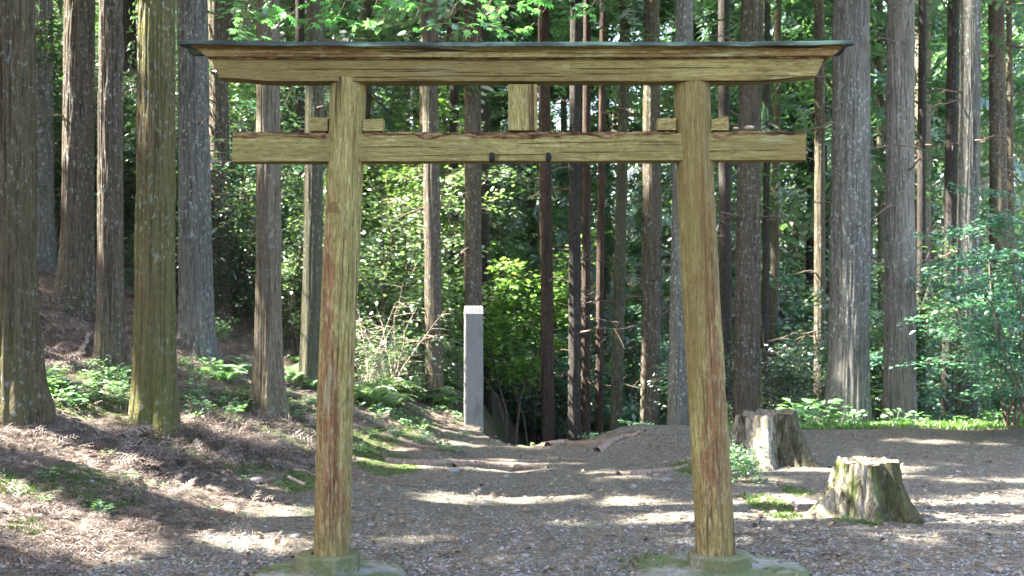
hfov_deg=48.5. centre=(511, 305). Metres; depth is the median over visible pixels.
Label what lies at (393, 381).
fern
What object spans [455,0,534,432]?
cedar tree
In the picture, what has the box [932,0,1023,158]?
cedar tree
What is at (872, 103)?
cedar tree
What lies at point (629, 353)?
shrub
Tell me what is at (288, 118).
shrub
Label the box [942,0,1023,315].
cedar tree
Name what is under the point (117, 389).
herb
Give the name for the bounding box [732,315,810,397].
shrub
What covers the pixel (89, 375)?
herb
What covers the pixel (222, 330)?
shrub
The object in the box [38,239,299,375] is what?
fallen needles
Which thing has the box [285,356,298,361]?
fern
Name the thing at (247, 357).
herb
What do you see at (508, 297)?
shrub
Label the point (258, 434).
tree root
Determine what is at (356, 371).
fern
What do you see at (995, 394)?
shrub
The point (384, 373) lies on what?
shrub
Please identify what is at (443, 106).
shrub
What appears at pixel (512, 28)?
cedar tree
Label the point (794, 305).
shrub
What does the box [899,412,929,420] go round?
broadleaf plant
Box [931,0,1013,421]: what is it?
cedar tree
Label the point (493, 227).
shrub
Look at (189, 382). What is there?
herb
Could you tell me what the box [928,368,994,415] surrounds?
shrub
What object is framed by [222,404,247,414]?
herb
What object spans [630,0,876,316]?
cedar tree
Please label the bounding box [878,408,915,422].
broadleaf plant
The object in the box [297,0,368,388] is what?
cedar tree
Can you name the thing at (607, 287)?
cedar tree
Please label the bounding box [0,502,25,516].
fallen branch
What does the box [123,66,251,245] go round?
shrub
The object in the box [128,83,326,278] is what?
shrub
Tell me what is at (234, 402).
herb
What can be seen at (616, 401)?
cedar tree
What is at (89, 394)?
herb
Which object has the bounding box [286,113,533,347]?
shrub
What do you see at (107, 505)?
herb
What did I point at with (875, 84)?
cedar tree
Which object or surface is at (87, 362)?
herb
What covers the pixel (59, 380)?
herb
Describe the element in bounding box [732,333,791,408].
shrub
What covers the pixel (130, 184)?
shrub
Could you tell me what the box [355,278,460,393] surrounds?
shrub
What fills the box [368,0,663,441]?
cedar tree
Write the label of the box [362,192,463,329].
shrub
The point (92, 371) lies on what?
herb
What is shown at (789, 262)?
undergrowth
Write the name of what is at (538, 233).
shrub
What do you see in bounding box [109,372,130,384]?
herb
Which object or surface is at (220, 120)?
cedar tree
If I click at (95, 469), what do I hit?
tree root
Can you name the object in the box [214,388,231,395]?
herb
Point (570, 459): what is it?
tree root
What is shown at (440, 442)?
herb
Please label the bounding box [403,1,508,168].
cedar tree
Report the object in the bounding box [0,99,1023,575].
ground
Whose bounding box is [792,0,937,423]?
cedar tree
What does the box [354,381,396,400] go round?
fern
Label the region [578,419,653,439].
shrub
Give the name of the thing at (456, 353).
fern
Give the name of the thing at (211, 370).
herb
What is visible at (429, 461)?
tree root
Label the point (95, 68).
shrub
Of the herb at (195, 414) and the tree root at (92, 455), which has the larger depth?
the herb at (195, 414)
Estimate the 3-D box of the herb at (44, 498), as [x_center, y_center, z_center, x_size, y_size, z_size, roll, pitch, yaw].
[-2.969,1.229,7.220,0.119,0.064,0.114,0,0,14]
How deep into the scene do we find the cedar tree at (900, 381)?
15.26 m
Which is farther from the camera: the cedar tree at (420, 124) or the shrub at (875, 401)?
the cedar tree at (420, 124)
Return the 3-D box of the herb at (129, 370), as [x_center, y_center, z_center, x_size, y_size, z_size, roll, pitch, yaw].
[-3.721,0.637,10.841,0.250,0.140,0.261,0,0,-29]
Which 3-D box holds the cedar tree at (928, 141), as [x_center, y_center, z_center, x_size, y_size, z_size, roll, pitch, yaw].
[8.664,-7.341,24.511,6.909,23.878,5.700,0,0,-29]
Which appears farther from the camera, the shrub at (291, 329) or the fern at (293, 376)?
the shrub at (291, 329)
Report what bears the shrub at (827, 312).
on the ground at (632, 453)
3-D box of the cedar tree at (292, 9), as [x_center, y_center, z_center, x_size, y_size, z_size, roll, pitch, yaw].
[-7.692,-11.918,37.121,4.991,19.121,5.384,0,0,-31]
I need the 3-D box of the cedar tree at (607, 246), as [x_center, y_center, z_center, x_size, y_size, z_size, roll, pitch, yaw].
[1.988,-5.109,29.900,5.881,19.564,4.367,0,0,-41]
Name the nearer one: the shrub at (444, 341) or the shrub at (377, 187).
the shrub at (444, 341)
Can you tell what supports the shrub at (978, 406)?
on the ground at (632, 453)
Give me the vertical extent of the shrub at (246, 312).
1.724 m
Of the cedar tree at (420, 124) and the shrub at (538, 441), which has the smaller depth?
the cedar tree at (420, 124)
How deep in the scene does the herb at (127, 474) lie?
8.06 m
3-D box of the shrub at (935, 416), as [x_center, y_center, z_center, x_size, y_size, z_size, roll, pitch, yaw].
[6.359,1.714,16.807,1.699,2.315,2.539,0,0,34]
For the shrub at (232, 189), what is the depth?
20.55 m
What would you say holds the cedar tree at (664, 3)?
on the ground at (632, 453)
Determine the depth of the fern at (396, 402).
13.99 m
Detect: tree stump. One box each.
[729,408,820,470]
[803,456,926,524]
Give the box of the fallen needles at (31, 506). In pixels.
[0,359,1023,575]
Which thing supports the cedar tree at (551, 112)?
on the ground at (632, 453)
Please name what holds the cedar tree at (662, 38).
on the ground at (632, 453)
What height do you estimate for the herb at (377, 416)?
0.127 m
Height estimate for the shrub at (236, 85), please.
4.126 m
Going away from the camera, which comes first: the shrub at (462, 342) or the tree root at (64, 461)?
the tree root at (64, 461)
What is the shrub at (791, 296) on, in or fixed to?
on the ground at (632, 453)
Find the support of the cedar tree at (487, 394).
on the ground at (632, 453)
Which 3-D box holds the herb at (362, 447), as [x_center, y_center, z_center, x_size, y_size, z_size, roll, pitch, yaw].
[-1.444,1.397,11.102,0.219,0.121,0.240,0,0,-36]
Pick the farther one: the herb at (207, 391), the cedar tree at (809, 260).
the cedar tree at (809, 260)
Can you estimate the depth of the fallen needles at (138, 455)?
9.40 m
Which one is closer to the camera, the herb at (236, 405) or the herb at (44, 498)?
the herb at (44, 498)
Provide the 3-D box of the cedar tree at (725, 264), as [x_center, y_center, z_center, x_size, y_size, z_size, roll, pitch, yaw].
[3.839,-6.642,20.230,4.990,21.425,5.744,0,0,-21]
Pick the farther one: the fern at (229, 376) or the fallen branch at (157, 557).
the fern at (229, 376)
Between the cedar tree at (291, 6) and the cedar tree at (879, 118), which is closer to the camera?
the cedar tree at (879, 118)
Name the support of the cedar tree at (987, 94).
on the ground at (632, 453)
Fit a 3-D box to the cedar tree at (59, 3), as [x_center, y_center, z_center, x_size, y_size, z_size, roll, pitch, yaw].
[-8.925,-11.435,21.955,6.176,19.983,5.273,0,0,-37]
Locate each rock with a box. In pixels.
[249,477,262,482]
[289,534,299,537]
[447,468,459,471]
[659,477,670,481]
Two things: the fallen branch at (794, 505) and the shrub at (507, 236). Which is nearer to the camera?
the fallen branch at (794, 505)
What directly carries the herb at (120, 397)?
on the ground at (632, 453)
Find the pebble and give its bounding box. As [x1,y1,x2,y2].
[744,125,753,129]
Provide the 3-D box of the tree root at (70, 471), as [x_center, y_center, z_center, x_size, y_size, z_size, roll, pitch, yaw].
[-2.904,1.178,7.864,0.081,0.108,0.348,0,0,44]
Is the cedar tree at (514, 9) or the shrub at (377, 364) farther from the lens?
the cedar tree at (514, 9)
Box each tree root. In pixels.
[0,450,42,461]
[13,460,62,476]
[45,439,83,451]
[60,460,91,466]
[67,470,115,480]
[69,450,131,456]
[86,466,145,477]
[152,460,192,476]
[205,427,254,444]
[230,428,282,436]
[277,459,314,469]
[292,468,314,475]
[354,469,423,487]
[385,457,548,469]
[452,458,539,466]
[544,439,606,445]
[559,457,586,460]
[594,433,639,452]
[616,464,687,475]
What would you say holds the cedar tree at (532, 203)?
on the ground at (632, 453)
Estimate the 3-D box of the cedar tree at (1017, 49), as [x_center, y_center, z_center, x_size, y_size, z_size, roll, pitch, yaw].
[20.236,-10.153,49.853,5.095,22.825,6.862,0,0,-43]
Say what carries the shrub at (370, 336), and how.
on the ground at (632, 453)
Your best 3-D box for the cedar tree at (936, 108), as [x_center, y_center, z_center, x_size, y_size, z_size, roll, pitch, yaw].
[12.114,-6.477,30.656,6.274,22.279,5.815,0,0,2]
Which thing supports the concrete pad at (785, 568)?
on the ground at (632, 453)
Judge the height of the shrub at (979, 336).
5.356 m
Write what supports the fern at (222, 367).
on the ground at (632, 453)
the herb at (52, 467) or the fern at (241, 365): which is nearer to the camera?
the herb at (52, 467)
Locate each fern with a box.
[204,365,242,375]
[205,371,247,382]
[209,365,238,374]
[229,364,248,371]
[284,367,298,373]
[284,373,305,382]
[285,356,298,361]
[299,379,317,388]
[354,367,391,376]
[354,373,400,381]
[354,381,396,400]
[354,389,404,406]
[362,395,403,407]
[363,376,409,390]
[380,359,423,371]
[388,397,408,406]
[391,392,415,403]
[394,380,426,394]
[396,382,422,393]
[409,386,454,400]
[418,340,463,351]
[419,392,455,403]
[420,395,463,408]
[421,375,458,385]
[444,379,458,385]
[448,391,463,404]
[449,347,463,360]
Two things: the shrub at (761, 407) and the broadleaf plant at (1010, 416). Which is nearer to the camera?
the broadleaf plant at (1010, 416)
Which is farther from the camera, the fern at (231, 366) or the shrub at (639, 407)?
the shrub at (639, 407)
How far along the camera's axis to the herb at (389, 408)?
12.90 m
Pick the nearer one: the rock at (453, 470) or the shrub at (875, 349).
the rock at (453, 470)
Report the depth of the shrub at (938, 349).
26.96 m
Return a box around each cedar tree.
[0,0,55,428]
[35,0,57,273]
[36,0,97,320]
[53,0,61,164]
[92,0,127,371]
[95,0,175,231]
[123,0,133,248]
[123,0,255,364]
[127,0,181,439]
[175,0,241,326]
[227,0,284,208]
[232,0,338,117]
[234,0,359,107]
[235,0,333,40]
[247,0,290,419]
[247,0,462,318]
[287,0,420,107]
[295,0,304,308]
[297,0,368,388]
[325,0,376,36]
[329,0,463,362]
[335,0,552,330]
[362,0,469,407]
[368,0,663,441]
[375,0,638,440]
[380,0,642,430]
[389,0,494,342]
[402,26,410,164]
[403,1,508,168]
[405,0,564,216]
[438,0,581,296]
[439,0,599,382]
[439,5,558,249]
[440,0,583,417]
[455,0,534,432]
[461,0,801,436]
[480,0,666,439]
[488,0,672,386]
[501,32,615,228]
[510,0,630,352]
[521,0,642,218]
[524,0,674,366]
[549,0,825,322]
[563,0,770,411]
[595,18,668,314]
[596,0,886,425]
[603,0,787,424]
[612,0,917,408]
[617,1,708,170]
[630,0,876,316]
[631,3,813,298]
[640,0,805,236]
[643,0,734,424]
[663,18,703,88]
[694,0,944,408]
[698,0,794,426]
[700,0,960,422]
[703,0,886,356]
[714,0,981,378]
[732,1,946,350]
[761,0,1009,383]
[763,0,799,307]
[763,0,886,237]
[772,1,830,202]
[780,0,945,345]
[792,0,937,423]
[862,0,937,421]
[869,0,1010,418]
[871,0,995,408]
[872,0,1023,327]
[874,3,1012,274]
[876,0,1005,72]
[884,9,983,229]
[915,0,985,420]
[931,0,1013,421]
[931,1,1023,384]
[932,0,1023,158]
[935,0,1023,311]
[936,0,1023,231]
[941,0,1023,233]
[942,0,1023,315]
[981,0,1023,340]
[982,26,1023,254]
[1005,19,1023,118]
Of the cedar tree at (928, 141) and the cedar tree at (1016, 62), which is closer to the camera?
the cedar tree at (928, 141)
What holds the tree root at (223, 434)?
on the ground at (632, 453)
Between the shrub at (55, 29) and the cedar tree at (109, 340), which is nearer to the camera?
the cedar tree at (109, 340)
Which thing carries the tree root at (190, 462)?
on the ground at (632, 453)
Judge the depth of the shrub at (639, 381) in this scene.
27.41 m
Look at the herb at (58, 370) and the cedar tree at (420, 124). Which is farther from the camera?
the cedar tree at (420, 124)
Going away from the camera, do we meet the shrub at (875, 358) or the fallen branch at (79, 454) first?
the fallen branch at (79, 454)
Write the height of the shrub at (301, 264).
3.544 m
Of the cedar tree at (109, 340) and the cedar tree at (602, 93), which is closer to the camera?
the cedar tree at (109, 340)
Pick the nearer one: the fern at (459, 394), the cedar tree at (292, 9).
the fern at (459, 394)
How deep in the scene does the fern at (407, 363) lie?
17.76 m
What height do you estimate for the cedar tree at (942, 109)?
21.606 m
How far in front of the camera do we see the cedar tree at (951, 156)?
18.10 m
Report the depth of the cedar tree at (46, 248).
15.87 m
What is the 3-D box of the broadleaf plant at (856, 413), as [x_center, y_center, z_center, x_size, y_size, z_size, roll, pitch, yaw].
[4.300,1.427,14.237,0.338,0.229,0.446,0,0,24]
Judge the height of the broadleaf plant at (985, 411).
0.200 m
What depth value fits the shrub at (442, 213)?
32.05 m
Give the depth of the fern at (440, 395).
15.43 m
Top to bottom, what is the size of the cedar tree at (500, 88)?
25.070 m
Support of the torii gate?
on the ground at (632, 453)
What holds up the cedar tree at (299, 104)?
on the ground at (632, 453)
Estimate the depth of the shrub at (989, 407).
15.79 m
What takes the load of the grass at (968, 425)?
on the ground at (632, 453)
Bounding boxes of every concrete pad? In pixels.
[249,558,406,575]
[635,551,810,575]
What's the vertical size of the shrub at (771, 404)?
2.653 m
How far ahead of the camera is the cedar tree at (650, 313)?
17.20 m
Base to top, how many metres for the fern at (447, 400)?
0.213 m
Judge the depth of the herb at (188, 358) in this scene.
12.27 m
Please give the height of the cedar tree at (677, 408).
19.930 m
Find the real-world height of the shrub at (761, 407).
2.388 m
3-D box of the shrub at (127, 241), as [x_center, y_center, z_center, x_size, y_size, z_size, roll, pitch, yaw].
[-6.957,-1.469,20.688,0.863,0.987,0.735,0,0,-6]
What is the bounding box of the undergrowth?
[53,0,1023,444]
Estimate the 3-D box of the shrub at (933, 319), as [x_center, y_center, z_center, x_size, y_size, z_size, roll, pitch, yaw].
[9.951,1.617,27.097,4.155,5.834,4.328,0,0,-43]
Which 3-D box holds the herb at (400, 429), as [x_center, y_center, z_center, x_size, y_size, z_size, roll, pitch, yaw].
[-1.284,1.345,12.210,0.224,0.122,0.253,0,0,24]
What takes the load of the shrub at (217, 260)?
on the ground at (632, 453)
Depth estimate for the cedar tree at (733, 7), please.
37.45 m
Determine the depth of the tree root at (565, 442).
12.52 m
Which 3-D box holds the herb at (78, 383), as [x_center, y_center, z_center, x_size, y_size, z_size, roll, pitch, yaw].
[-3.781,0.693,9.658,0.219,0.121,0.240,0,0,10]
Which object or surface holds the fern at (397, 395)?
on the ground at (632, 453)
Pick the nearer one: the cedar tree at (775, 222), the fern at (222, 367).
the fern at (222, 367)
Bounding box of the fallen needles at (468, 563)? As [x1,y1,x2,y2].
[0,422,1023,575]
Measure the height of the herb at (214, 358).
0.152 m
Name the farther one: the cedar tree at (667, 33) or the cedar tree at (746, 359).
the cedar tree at (667, 33)
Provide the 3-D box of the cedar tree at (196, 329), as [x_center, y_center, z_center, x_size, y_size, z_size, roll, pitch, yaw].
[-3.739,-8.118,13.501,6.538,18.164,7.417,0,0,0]
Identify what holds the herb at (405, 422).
on the ground at (632, 453)
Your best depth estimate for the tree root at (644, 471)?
10.32 m
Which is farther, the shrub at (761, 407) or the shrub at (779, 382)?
the shrub at (761, 407)
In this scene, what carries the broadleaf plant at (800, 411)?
on the ground at (632, 453)
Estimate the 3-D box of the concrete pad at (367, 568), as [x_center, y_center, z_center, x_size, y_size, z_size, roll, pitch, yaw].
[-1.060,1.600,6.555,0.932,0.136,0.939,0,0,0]
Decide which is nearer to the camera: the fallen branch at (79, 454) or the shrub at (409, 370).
the fallen branch at (79, 454)
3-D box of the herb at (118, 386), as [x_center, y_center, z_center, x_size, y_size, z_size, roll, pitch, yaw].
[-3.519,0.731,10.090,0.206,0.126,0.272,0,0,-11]
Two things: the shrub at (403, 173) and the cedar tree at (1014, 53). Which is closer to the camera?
the shrub at (403, 173)
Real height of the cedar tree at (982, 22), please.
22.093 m
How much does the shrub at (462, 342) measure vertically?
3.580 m
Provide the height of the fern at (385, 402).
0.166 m
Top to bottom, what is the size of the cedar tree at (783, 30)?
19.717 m
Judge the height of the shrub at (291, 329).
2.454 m
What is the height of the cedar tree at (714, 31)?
20.011 m
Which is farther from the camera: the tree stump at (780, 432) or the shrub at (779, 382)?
the shrub at (779, 382)
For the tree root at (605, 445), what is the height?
0.210 m
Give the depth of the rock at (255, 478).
8.86 m
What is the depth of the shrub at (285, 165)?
22.67 m
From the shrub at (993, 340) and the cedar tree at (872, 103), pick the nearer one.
the shrub at (993, 340)
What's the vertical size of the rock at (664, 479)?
0.053 m
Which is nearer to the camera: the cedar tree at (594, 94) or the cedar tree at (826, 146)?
the cedar tree at (826, 146)
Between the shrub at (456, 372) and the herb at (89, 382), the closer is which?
the herb at (89, 382)
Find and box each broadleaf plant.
[775,398,837,424]
[776,401,839,424]
[791,399,854,425]
[821,411,856,424]
[843,409,867,422]
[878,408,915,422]
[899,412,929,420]
[983,410,1011,422]
[984,405,1021,420]
[994,409,1023,422]
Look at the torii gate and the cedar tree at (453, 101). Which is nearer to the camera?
the torii gate
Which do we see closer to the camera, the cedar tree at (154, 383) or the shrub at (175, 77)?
the cedar tree at (154, 383)
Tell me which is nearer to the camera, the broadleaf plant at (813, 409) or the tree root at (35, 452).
the tree root at (35, 452)
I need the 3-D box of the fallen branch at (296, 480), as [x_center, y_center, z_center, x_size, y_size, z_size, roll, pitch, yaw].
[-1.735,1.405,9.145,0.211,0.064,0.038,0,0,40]
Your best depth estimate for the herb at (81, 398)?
9.33 m
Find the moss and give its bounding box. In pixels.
[0,392,1022,572]
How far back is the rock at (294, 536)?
7.35 m
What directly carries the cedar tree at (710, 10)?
on the ground at (632, 453)
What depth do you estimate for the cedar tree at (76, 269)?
13.36 m
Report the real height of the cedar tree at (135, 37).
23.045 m
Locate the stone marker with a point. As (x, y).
(473, 365)
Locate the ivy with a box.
[127,2,137,79]
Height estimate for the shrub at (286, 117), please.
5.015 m
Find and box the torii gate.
[178,40,853,575]
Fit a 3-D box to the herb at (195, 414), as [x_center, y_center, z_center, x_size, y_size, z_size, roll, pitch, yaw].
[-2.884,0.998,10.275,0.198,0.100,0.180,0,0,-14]
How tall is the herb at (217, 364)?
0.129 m
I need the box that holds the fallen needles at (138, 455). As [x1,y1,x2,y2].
[72,393,316,523]
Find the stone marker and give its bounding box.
[464,306,482,432]
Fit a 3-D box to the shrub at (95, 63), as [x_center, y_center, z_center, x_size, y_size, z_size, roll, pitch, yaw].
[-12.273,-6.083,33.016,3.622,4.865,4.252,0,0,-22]
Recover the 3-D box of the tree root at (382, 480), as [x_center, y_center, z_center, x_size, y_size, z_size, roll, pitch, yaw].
[-1.081,1.461,9.586,0.880,0.068,0.114,0,0,43]
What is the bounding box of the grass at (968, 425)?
[728,418,1023,429]
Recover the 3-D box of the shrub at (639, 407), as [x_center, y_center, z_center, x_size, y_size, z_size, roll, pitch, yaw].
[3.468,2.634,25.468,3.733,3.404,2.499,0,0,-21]
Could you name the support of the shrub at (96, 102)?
on the ground at (632, 453)
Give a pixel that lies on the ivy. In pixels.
(131, 30)
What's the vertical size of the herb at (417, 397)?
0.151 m
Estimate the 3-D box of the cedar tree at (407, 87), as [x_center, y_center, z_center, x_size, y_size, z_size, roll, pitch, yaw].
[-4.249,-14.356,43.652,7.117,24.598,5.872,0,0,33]
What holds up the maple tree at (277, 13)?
on the ground at (632, 453)
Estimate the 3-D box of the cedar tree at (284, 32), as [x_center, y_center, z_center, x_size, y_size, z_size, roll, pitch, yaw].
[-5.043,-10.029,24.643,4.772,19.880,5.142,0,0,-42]
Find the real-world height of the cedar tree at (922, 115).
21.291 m
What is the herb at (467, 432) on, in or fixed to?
on the ground at (632, 453)
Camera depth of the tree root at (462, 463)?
11.29 m
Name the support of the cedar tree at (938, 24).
on the ground at (632, 453)
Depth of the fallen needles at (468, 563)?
7.37 m
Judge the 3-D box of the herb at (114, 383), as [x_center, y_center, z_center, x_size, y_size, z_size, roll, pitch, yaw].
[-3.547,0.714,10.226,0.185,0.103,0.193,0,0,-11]
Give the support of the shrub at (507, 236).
on the ground at (632, 453)
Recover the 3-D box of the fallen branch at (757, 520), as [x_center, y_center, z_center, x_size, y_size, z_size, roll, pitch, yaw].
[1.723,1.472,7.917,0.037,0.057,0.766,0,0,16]
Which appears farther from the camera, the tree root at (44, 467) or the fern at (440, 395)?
the fern at (440, 395)
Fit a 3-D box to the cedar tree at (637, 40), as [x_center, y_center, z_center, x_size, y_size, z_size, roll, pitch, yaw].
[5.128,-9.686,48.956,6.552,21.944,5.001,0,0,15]
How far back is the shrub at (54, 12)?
27.59 m
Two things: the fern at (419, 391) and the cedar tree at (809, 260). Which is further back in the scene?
the cedar tree at (809, 260)
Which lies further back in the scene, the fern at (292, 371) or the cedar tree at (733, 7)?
the cedar tree at (733, 7)
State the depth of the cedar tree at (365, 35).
29.21 m
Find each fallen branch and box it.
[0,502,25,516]
[40,313,92,347]
[71,332,90,357]
[75,451,105,461]
[138,555,170,559]
[287,475,304,484]
[753,510,762,526]
[791,500,797,510]
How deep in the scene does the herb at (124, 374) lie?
10.60 m
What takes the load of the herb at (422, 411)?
on the ground at (632, 453)
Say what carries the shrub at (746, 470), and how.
on the ground at (632, 453)
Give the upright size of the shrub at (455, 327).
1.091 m
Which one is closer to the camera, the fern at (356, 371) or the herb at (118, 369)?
the herb at (118, 369)
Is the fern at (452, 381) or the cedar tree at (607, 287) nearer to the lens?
the fern at (452, 381)
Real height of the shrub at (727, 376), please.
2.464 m
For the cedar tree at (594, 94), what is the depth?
42.46 m
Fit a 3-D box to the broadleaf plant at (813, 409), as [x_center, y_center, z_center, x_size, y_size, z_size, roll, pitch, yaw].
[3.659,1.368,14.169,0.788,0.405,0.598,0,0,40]
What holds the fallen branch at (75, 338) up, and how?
on the ground at (632, 453)
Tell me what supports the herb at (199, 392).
on the ground at (632, 453)
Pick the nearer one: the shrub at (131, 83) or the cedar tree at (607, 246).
the shrub at (131, 83)
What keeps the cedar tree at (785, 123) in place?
on the ground at (632, 453)
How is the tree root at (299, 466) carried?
on the ground at (632, 453)
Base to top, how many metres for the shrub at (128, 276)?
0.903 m
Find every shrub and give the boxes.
[35,3,97,221]
[37,0,134,245]
[53,0,63,48]
[53,33,97,142]
[53,73,97,231]
[54,68,136,222]
[54,90,133,191]
[62,6,137,173]
[94,37,329,319]
[94,52,177,156]
[94,82,255,256]
[94,115,135,237]
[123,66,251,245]
[123,78,287,249]
[123,202,134,248]
[123,238,133,297]
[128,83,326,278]
[134,119,253,262]
[175,216,242,307]
[212,218,294,328]
[214,179,362,355]
[215,317,236,339]
[228,83,326,291]
[229,87,304,266]
[231,164,397,332]
[231,245,255,321]
[239,87,304,131]
[281,165,463,372]
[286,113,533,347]
[291,121,441,314]
[323,86,493,323]
[324,164,404,315]
[354,304,425,395]
[354,336,411,388]
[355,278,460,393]
[355,323,392,364]
[357,164,464,331]
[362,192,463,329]
[364,285,422,356]
[368,93,555,340]
[377,171,463,296]
[379,325,453,398]
[379,335,419,381]
[386,228,612,445]
[388,313,424,366]
[395,191,522,324]
[414,319,457,372]
[420,302,463,367]
[441,220,530,358]
[442,229,516,354]
[442,256,567,445]
[443,348,463,390]
[459,222,565,396]
[490,248,595,444]
[491,315,567,445]
[497,251,761,433]
[560,315,668,437]
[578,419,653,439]
[591,358,733,425]
[611,328,668,403]
[623,305,733,423]
[632,340,768,425]
[725,385,806,426]
[729,440,777,482]
[732,276,829,396]
[732,281,813,408]
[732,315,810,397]
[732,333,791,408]
[760,246,955,397]
[760,327,827,423]
[760,386,806,409]
[766,237,985,422]
[769,309,883,420]
[795,297,984,409]
[805,309,937,396]
[808,259,940,420]
[810,259,1021,408]
[869,277,1023,419]
[870,346,982,417]
[873,365,1001,419]
[878,344,990,421]
[889,181,1023,428]
[906,202,1023,417]
[922,298,1023,421]
[926,289,1023,410]
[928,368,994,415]
[931,271,1011,411]
[979,363,1023,419]
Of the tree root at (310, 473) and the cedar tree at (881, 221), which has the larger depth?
the cedar tree at (881, 221)
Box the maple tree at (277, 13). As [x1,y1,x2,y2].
[207,0,596,40]
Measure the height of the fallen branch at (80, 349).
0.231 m
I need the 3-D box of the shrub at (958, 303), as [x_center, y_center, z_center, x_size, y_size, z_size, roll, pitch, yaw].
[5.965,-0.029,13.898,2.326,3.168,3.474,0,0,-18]
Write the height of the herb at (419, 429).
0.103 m
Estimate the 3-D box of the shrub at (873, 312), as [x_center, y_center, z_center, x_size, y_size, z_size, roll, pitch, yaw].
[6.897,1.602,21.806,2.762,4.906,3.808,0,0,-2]
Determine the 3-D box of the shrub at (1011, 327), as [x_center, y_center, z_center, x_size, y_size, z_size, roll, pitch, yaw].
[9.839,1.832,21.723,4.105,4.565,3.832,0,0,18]
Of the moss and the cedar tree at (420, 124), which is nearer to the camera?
the moss
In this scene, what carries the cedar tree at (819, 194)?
on the ground at (632, 453)
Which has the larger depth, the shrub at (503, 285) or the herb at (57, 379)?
the shrub at (503, 285)
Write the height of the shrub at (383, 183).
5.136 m
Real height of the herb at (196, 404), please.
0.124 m
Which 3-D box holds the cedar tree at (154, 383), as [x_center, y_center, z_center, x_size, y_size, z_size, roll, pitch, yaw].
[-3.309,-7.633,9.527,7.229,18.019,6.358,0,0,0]
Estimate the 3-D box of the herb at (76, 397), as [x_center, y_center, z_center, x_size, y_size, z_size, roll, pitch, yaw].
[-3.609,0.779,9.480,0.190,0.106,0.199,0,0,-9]
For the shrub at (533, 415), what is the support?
on the ground at (632, 453)
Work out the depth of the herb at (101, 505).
7.37 m
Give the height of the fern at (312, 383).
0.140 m
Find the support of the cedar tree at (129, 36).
on the ground at (632, 453)
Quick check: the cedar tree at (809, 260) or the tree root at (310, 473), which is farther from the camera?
the cedar tree at (809, 260)
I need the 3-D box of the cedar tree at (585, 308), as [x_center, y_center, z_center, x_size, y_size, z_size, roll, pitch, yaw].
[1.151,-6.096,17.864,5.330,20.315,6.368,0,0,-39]
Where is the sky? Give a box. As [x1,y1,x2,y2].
[95,1,1017,214]
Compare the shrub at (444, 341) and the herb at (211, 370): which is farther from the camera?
the shrub at (444, 341)
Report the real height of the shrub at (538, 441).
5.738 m
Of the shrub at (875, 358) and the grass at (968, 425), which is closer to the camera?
the grass at (968, 425)
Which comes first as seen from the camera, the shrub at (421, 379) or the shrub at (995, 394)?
the shrub at (421, 379)
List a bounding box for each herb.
[35,466,63,476]
[35,494,54,501]
[45,368,68,377]
[47,374,69,384]
[47,375,72,384]
[48,362,71,374]
[50,380,82,391]
[51,386,82,397]
[55,390,80,402]
[56,392,87,407]
[58,396,80,406]
[65,393,88,404]
[74,377,94,387]
[75,359,99,367]
[78,390,104,399]
[80,372,100,380]
[82,369,105,377]
[91,499,114,512]
[92,501,114,514]
[93,366,113,375]
[99,387,126,397]
[104,363,129,374]
[104,384,129,394]
[105,373,126,380]
[105,381,128,393]
[106,380,127,387]
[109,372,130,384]
[109,394,129,404]
[110,365,131,378]
[114,469,138,479]
[177,356,198,365]
[182,378,208,390]
[183,394,204,401]
[183,399,210,411]
[184,410,203,416]
[190,388,209,395]
[193,370,211,379]
[198,356,222,365]
[202,360,222,368]
[202,365,223,377]
[202,384,216,392]
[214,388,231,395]
[214,396,239,408]
[219,397,248,408]
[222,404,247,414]
[232,356,249,363]
[353,442,372,452]
[361,429,377,436]
[362,414,383,423]
[368,403,392,414]
[382,424,402,434]
[398,418,411,425]
[409,393,425,402]
[410,424,428,431]
[413,407,432,416]
[416,431,440,442]
[427,437,458,449]
[454,430,475,438]
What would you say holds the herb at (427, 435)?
on the ground at (632, 453)
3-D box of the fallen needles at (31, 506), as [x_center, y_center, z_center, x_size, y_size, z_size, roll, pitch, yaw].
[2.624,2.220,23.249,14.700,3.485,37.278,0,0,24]
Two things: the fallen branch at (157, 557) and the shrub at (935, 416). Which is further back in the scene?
the shrub at (935, 416)
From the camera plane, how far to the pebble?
6.56 m
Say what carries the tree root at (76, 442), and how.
on the ground at (632, 453)
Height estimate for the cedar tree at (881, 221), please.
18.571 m
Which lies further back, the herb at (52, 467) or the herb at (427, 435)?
the herb at (427, 435)
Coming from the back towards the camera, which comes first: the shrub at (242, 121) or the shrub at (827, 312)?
the shrub at (827, 312)
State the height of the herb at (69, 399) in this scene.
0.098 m
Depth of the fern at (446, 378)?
17.73 m
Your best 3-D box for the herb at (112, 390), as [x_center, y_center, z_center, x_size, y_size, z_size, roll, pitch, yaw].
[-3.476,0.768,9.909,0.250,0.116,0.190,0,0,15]
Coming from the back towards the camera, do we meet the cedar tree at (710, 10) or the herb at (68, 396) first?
the cedar tree at (710, 10)
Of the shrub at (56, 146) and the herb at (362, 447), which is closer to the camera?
the herb at (362, 447)
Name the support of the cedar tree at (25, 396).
on the ground at (632, 453)
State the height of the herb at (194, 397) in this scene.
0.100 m
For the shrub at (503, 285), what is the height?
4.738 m
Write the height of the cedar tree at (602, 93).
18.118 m

